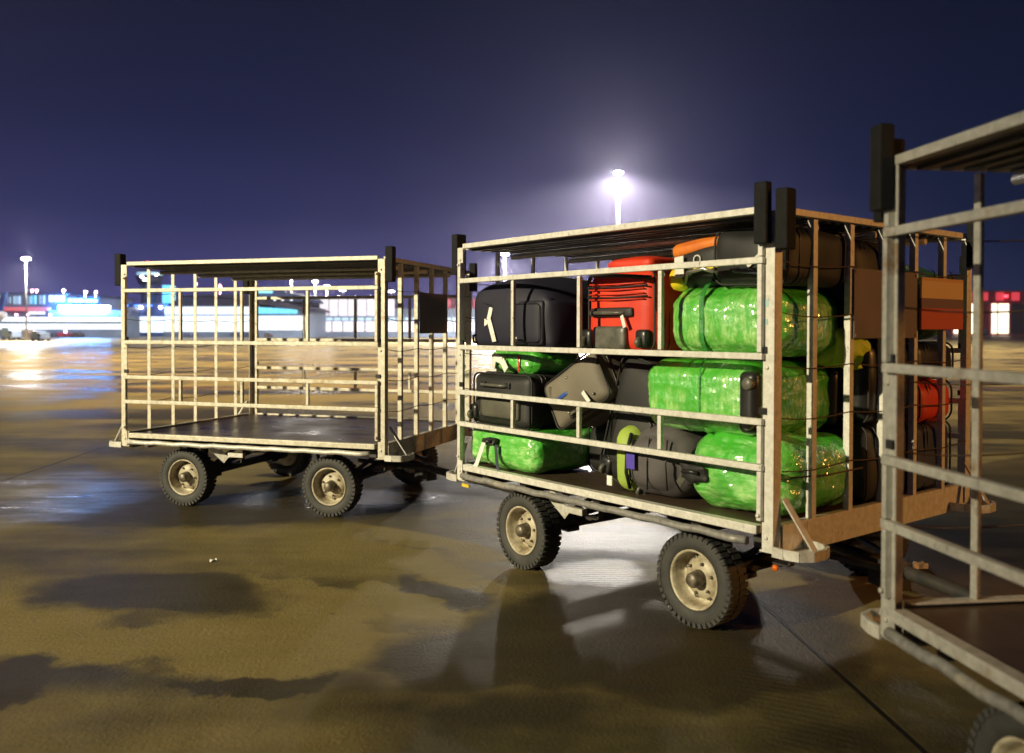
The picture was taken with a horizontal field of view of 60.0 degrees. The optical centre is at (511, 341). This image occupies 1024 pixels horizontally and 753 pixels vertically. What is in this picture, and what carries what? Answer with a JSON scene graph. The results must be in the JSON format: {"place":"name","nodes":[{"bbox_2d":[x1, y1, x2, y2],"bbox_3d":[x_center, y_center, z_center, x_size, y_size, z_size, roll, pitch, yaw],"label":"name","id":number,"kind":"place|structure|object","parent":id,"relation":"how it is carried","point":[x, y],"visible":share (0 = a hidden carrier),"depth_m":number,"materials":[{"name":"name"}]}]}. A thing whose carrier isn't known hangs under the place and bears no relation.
{"place":"outdoors","nodes":[
{"label":"outdoors","id":0,"kind":"place"},
{"bbox_2d":[57,331,72,337],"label":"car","id":1,"kind":"object","parent":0,"point":[65,334],"visible":0.99,"depth_m":127.05,"materials":[{"name":"red metal"}]},
{"bbox_2d":[73,332,84,337],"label":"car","id":2,"kind":"object","parent":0,"point":[77,334],"visible":1,"depth_m":127.30,"materials":[{"name":"grey metal"}]},
{"bbox_2d":[448,297,477,308],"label":"red warehouse","id":3,"kind":"structure","parent":0,"point":[451,303],"depth_m":189.90,"materials":[{"name":"grey"}]},
{"bbox_2d":[0,335,1023,752],"bbox_3d":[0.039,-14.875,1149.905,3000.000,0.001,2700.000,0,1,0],"label":"ground","id":4,"kind":"structure","parent":0,"point":[388,613],"depth_m":4.69,"materials":[{"name":"concrete"}]},
{"bbox_2d":[0,292,10,320],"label":"airliner","id":5,"kind":"object","parent":4,"relation":"on","point":[3,297],"visible":1,"depth_m":117.74,"materials":[{"name":"blue paint"}]},
{"bbox_2d":[1,327,21,340],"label":"service truck","id":6,"kind":"object","parent":4,"relation":"on","point":[11,333],"visible":0.99,"depth_m":99.07,"materials":[{"name":"white metal"}]},
{"bbox_2d":[22,257,29,339],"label":"floodlight mast","id":7,"kind":"object","parent":4,"relation":"on","point":[25,258],"visible":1,"depth_m":99.90,"materials":[{"name":"metal"}]},
{"bbox_2d":[21,330,36,339],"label":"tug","id":8,"kind":"object","parent":4,"relation":"on","point":[29,334],"visible":0.49,"depth_m":101.02,"materials":[{"name":"white metal"}]},
{"bbox_2d":[31,331,50,340],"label":"van","id":9,"kind":"object","parent":4,"relation":"on","point":[40,335],"visible":0.99,"depth_m":95.16,"materials":[{"name":"white metal"}]},
{"bbox_2d":[50,333,57,337],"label":"van","id":10,"kind":"object","parent":4,"relation":"on","point":[52,335],"visible":0.42,"depth_m":127.17,"materials":[{"name":"grey metal"}]},
{"bbox_2d":[0,289,139,337],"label":"terminal building","id":11,"kind":"structure","parent":4,"relation":"on","point":[87,315],"depth_m":133.56,"materials":[{"name":"grey"}]},
{"bbox_2d":[13,296,20,303],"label":"window","id":12,"kind":"structure","parent":11,"relation":"in","point":[16,299],"depth_m":135.62,"materials":[{"name":"blue glass"}]},
{"bbox_2d":[27,296,30,303],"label":"window","id":13,"kind":"structure","parent":11,"relation":"in","point":[28,297],"depth_m":135.59,"materials":[{"name":"blue glass"}]},
{"bbox_2d":[31,295,35,303],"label":"window","id":14,"kind":"structure","parent":11,"relation":"in","point":[33,297],"depth_m":135.62,"materials":[{"name":"blue glass"}]},
{"bbox_2d":[39,295,44,303],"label":"window","id":15,"kind":"structure","parent":11,"relation":"in","point":[41,297],"depth_m":135.62,"materials":[{"name":"blue glass"}]},
{"bbox_2d":[49,295,64,301],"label":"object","id":16,"kind":"structure","parent":11,"relation":"in","point":[52,298],"depth_m":135.62,"materials":[{"name":"white"}]},
{"bbox_2d":[68,298,83,302],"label":"window","id":17,"kind":"structure","parent":11,"relation":"in","point":[70,300],"depth_m":135.62,"materials":[{"name":"grey glass"}]},
{"bbox_2d":[84,299,97,302],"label":"window","id":18,"kind":"structure","parent":11,"relation":"in","point":[85,300],"depth_m":135.62,"materials":[{"name":"grey glass"}]},
{"bbox_2d":[127,303,169,335],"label":"annex building","id":19,"kind":"structure","parent":4,"relation":"on","point":[157,313],"depth_m":149.93,"materials":[{"name":"grey"}]},
{"bbox_2d":[135,269,170,302],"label":"control tower","id":20,"kind":"structure","parent":4,"relation":"on","point":[156,278],"depth_m":168.26,"materials":[{"name":"grey"}]},
{"bbox_2d":[137,272,162,275],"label":"cab window","id":21,"kind":"structure","parent":20,"relation":"in","point":[138,273],"depth_m":167.96,"materials":[{"name":"grey glass"}]},
{"bbox_2d":[184,333,193,336],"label":"van","id":22,"kind":"object","parent":4,"relation":"on","point":[188,334],"visible":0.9,"depth_m":137.09,"materials":[{"name":"grey metal"}]},
{"bbox_2d":[164,284,276,336],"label":"hangar","id":23,"kind":"structure","parent":4,"relation":"on","point":[205,309],"depth_m":140.57,"materials":[{"name":"grey"}]},
{"bbox_2d":[165,316,175,331],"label":"hangar door","id":24,"kind":"structure","parent":23,"relation":"in","point":[168,322],"depth_m":140.58,"materials":[{"name":"grey metal"}]},
{"bbox_2d":[176,316,186,331],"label":"hangar door","id":25,"kind":"structure","parent":23,"relation":"in","point":[184,318],"depth_m":140.58,"materials":[{"name":"grey metal"}]},
{"bbox_2d":[187,316,197,331],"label":"hangar door","id":26,"kind":"structure","parent":23,"relation":"in","point":[190,325],"depth_m":140.58,"materials":[{"name":"grey metal"}]},
{"bbox_2d":[198,316,208,331],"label":"hangar door","id":27,"kind":"structure","parent":23,"relation":"in","point":[202,326],"depth_m":140.58,"materials":[{"name":"grey metal"}]},
{"bbox_2d":[209,316,219,331],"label":"hangar door","id":28,"kind":"structure","parent":23,"relation":"in","point":[211,323],"depth_m":140.58,"materials":[{"name":"grey metal"}]},
{"bbox_2d":[220,316,230,331],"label":"hangar door","id":29,"kind":"structure","parent":23,"relation":"in","point":[224,326],"depth_m":140.58,"materials":[{"name":"grey metal"}]},
{"bbox_2d":[231,316,239,331],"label":"hangar door","id":30,"kind":"structure","parent":23,"relation":"in","point":[232,317],"depth_m":140.58,"materials":[{"name":"grey metal"}]},
{"bbox_2d":[244,316,248,331],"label":"hangar door","id":31,"kind":"structure","parent":23,"relation":"in","point":[246,324],"depth_m":140.58,"materials":[{"name":"grey metal"}]},
{"bbox_2d":[264,333,272,337],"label":"van","id":32,"kind":"object","parent":4,"relation":"on","point":[268,335],"visible":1,"depth_m":133.04,"materials":[{"name":"grey metal"}]},
{"bbox_2d":[258,291,330,337],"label":"curved terminal","id":33,"kind":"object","parent":4,"relation":"on","point":[283,319],"visible":0.77,"depth_m":136.96,"materials":[{"name":"grey"}]},
{"bbox_2d":[109,246,517,516],"bbox_3d":[-1.366,0.324,7.820,3.883,2.127,2.145,0,1,18],"label":"luggage cart","id":34,"kind":"object","parent":4,"relation":"on","point":[402,449],"visible":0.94,"depth_m":7.49,"materials":[{"name":"metal"}]},
{"bbox_2d":[318,299,476,336],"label":"cargo hall","id":35,"kind":"structure","parent":4,"relation":"on","point":[340,320],"depth_m":149.58,"materials":[{"name":"grey"}]},
{"bbox_2d":[501,253,508,274],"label":"floodlight mast","id":36,"kind":"object","parent":4,"relation":"on","point":[504,254],"visible":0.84,"depth_m":109.81,"materials":[{"name":"metal"}]},
{"bbox_2d":[614,171,621,223],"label":"floodlight mast","id":37,"kind":"object","parent":4,"relation":"on","point":[618,172],"visible":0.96,"depth_m":91.72,"materials":[{"name":"metal"}]},
{"bbox_2d":[446,181,995,628],"bbox_3d":[1.480,0.355,5.083,2.009,2.157,3.896,0,1,-38],"label":"luggage cart","id":38,"kind":"object","parent":4,"relation":"on","point":[705,569],"visible":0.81,"depth_m":4.54,"materials":[{"name":"metal"}]},
{"bbox_2d":[472,422,591,473],"bbox_3d":[0.113,0.690,5.813,0.664,0.325,0.740,0,1,-38],"label":"wrapped suitcase","id":39,"kind":"object","parent":38,"relation":"on","point":[529,454],"visible":0.59,"depth_m":5.55,"materials":[{"name":"green plastic"}]},
{"bbox_2d":[467,371,562,429],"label":"suitcase","id":40,"kind":"object","parent":39,"relation":"on","point":[497,412],"visible":0.73,"depth_m":5.58,"materials":[{"name":"black fabric"}]},
{"bbox_2d":[491,351,579,373],"bbox_3d":[0.144,0.125,5.819,0.522,0.189,0.505,0,1,-38],"label":"wrapped bundle","id":41,"kind":"object","parent":40,"relation":"on","point":[519,362],"visible":0.71,"depth_m":5.63,"materials":[{"name":"green plastic"}]},
{"bbox_2d":[472,276,593,347],"bbox_3d":[0.275,-0.190,5.840,0.907,0.489,0.839,0,1,-38],"label":"suitcase","id":42,"kind":"object","parent":41,"relation":"on","point":[546,312],"visible":0.65,"depth_m":5.47,"materials":[{"name":"black fabric"}]},
{"bbox_2d":[588,421,611,471],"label":"suitcase","id":43,"kind":"object","parent":38,"relation":"on","point":[598,433],"visible":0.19,"depth_m":5.56,"materials":[{"name":"black plastic"}]},
{"bbox_2d":[544,354,628,429],"bbox_3d":[0.490,0.290,5.321,0.460,0.320,0.522,-1,-28,-38],"label":"suitcase","id":44,"kind":"object","parent":43,"relation":"on","point":[590,378],"visible":0.73,"depth_m":5.16,"materials":[{"name":"beige plastic"}]},
{"bbox_2d":[598,355,707,494],"bbox_3d":[0.819,0.466,5.018,0.445,0.749,0.514,0,17,-38],"label":"soft suitcase","id":45,"kind":"object","parent":38,"relation":"on","point":[633,389],"visible":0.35,"depth_m":4.95,"materials":[{"name":"black fabric"}]},
{"bbox_2d":[582,256,684,350],"bbox_3d":[0.801,-0.206,5.067,0.688,0.542,0.542,0,1,-38],"label":"suitcase","id":46,"kind":"object","parent":45,"relation":"on","point":[623,312],"visible":0.66,"depth_m":4.81,"materials":[{"name":"red fabric"}]},
{"bbox_2d":[607,426,706,495],"bbox_3d":[0.859,0.638,4.841,0.502,0.395,0.535,0,1,-38],"label":"backpack","id":47,"kind":"object","parent":38,"relation":"on","point":[653,474],"visible":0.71,"depth_m":4.67,"materials":[{"name":"grey fabric"}]},
{"bbox_2d":[676,429,862,516],"bbox_3d":[1.303,0.645,4.484,0.776,0.413,0.668,0,1,-35],"label":"wrapped bag","id":48,"kind":"object","parent":38,"relation":"on","point":[733,487],"visible":0.64,"depth_m":4.29,"materials":[{"name":"green plastic"}]},
{"bbox_2d":[648,357,841,436],"bbox_3d":[1.188,0.270,4.683,0.780,0.403,0.782,0,1,-38],"label":"wrapped suitcase","id":49,"kind":"object","parent":48,"relation":"on","point":[732,387],"visible":0.74,"depth_m":4.42,"materials":[{"name":"green plastic"}]},
{"bbox_2d":[674,281,837,356],"bbox_3d":[1.239,-0.113,4.550,0.648,0.380,0.708,0,1,-38],"label":"wrapped bag","id":50,"kind":"object","parent":49,"relation":"on","point":[708,317],"visible":0.65,"depth_m":4.33,"materials":[{"name":"green plastic"}]},
{"bbox_2d":[670,234,722,292],"bbox_3d":[1.047,-0.403,4.594,0.378,0.272,0.417,-1,-6,-38],"label":"sports bag","id":51,"kind":"object","parent":50,"relation":"on","point":[685,280],"visible":0.52,"depth_m":4.53,"materials":[{"name":"orange fabric"}]},
{"bbox_2d":[713,227,845,288],"bbox_3d":[1.298,-0.406,4.356,0.578,0.285,0.446,0,3,-38],"label":"holdall","id":52,"kind":"object","parent":50,"relation":"on","point":[733,243],"visible":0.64,"depth_m":4.23,"materials":[{"name":"black fabric"}]},
{"bbox_2d":[818,323,861,376],"bbox_3d":[1.681,0.045,4.512,0.284,0.273,0.216,0,1,-38],"label":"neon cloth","id":53,"kind":"object","parent":49,"relation":"on","point":[832,354],"visible":0.61,"depth_m":4.46,"materials":[{"name":"fabric"}]},
{"bbox_2d":[820,238,878,306],"bbox_3d":[1.706,-0.354,4.716,0.441,0.357,0.481,0,1,-38],"label":"holdall","id":54,"kind":"object","parent":38,"relation":"on","point":[865,255],"visible":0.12,"depth_m":4.49,"materials":[{"name":"black fabric"}]},
{"bbox_2d":[817,421,907,503],"bbox_3d":[1.804,0.630,4.872,0.487,0.419,0.593,0,1,-38],"label":"suitcase","id":55,"kind":"object","parent":38,"relation":"on","point":[865,446],"visible":0.3,"depth_m":4.55,"materials":[{"name":"black fabric"}]},
{"bbox_2d":[782,340,908,424],"bbox_3d":[1.813,0.210,4.872,0.488,0.438,0.592,0,1,-38],"label":"suitcase","id":56,"kind":"object","parent":55,"relation":"on","point":[865,388],"visible":0.36,"depth_m":4.55,"materials":[{"name":"black plastic"}]},
{"bbox_2d":[837,307,906,341],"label":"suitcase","id":57,"kind":"object","parent":56,"relation":"on","point":[840,319],"visible":0.04,"depth_m":4.66,"materials":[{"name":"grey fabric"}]},
{"bbox_2d":[904,420,950,492],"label":"suitcase","id":58,"kind":"object","parent":38,"relation":"on","point":[926,434],"visible":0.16,"depth_m":4.94,"materials":[{"name":"black fabric"}]},
{"bbox_2d":[904,378,952,422],"bbox_3d":[2.218,0.332,5.160,0.447,0.262,0.543,0,1,-38],"label":"travel bag","id":59,"kind":"object","parent":58,"relation":"on","point":[927,394],"visible":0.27,"depth_m":4.92,"materials":[{"name":"red fabric"}]},
{"bbox_2d":[905,341,953,379],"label":"suitcase","id":60,"kind":"object","parent":59,"relation":"on","point":[927,351],"visible":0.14,"depth_m":4.92,"materials":[{"name":"black plastic"}]},
{"bbox_2d":[905,267,937,340],"bbox_3d":[2.219,-0.208,5.215,0.531,0.466,0.608,0,1,-38],"label":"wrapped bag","id":61,"kind":"object","parent":60,"relation":"on","point":[924,334],"visible":0.07,"depth_m":5.01,"materials":[{"name":"black plastic"}]},
{"bbox_2d":[919,269,962,329],"bbox_3d":[2.360,-0.227,4.878,0.475,0.328,0.026,0,1,-38],"label":"hanging board","id":62,"kind":"object","parent":38,"relation":"hanging from","point":[941,294],"visible":1,"depth_m":4.85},
{"bbox_2d":[911,558,925,569],"bbox_3d":[2.545,1.407,5.554,0.125,0.080,0.097,0,1,-27],"label":"litter scrap","id":63,"kind":"object","parent":4,"relation":"on","point":[919,564],"visible":0.78,"depth_m":5.53,"materials":[{"name":"brown paper"}]},
{"bbox_2d":[861,111,1023,752],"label":"luggage cart","id":64,"kind":"object","parent":4,"relation":"on","point":[983,636],"visible":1,"depth_m":2.78,"materials":[{"name":"metal"}]},
{"bbox_2d":[0,0,1023,308],"label":"sky","id":65,"kind":"structure","parent":0,"point":[142,130],"materials":[{"name":"blue"}]},
{"bbox_2d":[946,290,1023,334],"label":"red warehouse","id":66,"kind":"structure","parent":0,"point":[1011,323],"depth_m":239.56,"materials":[{"name":"grey"}]},
{"bbox_2d":[971,304,972,333],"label":"door","id":67,"kind":"structure","parent":66,"relation":"in","point":[971,304],"depth_m":239.54,"materials":[{"name":"grey"}]},
{"bbox_2d":[990,303,997,333],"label":"door","id":68,"kind":"structure","parent":66,"relation":"in","point":[994,307],"depth_m":239.54,"materials":[{"name":"grey"}]},
{"bbox_2d":[997,303,1009,333],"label":"door","id":69,"kind":"structure","parent":66,"relation":"in","point":[1003,318],"depth_m":239.54,"materials":[{"name":"grey"}]},
{"bbox_2d":[1010,303,1023,333],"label":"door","id":70,"kind":"structure","parent":66,"relation":"in","point":[1016,318],"depth_m":239.54,"materials":[{"name":"grey metal"}]},
{"bbox_2d":[983,328,987,335],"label":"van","id":71,"kind":"object","parent":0,"point":[985,331],"visible":0.69,"depth_m":223.99,"materials":[{"name":"black metal"}]}
]}

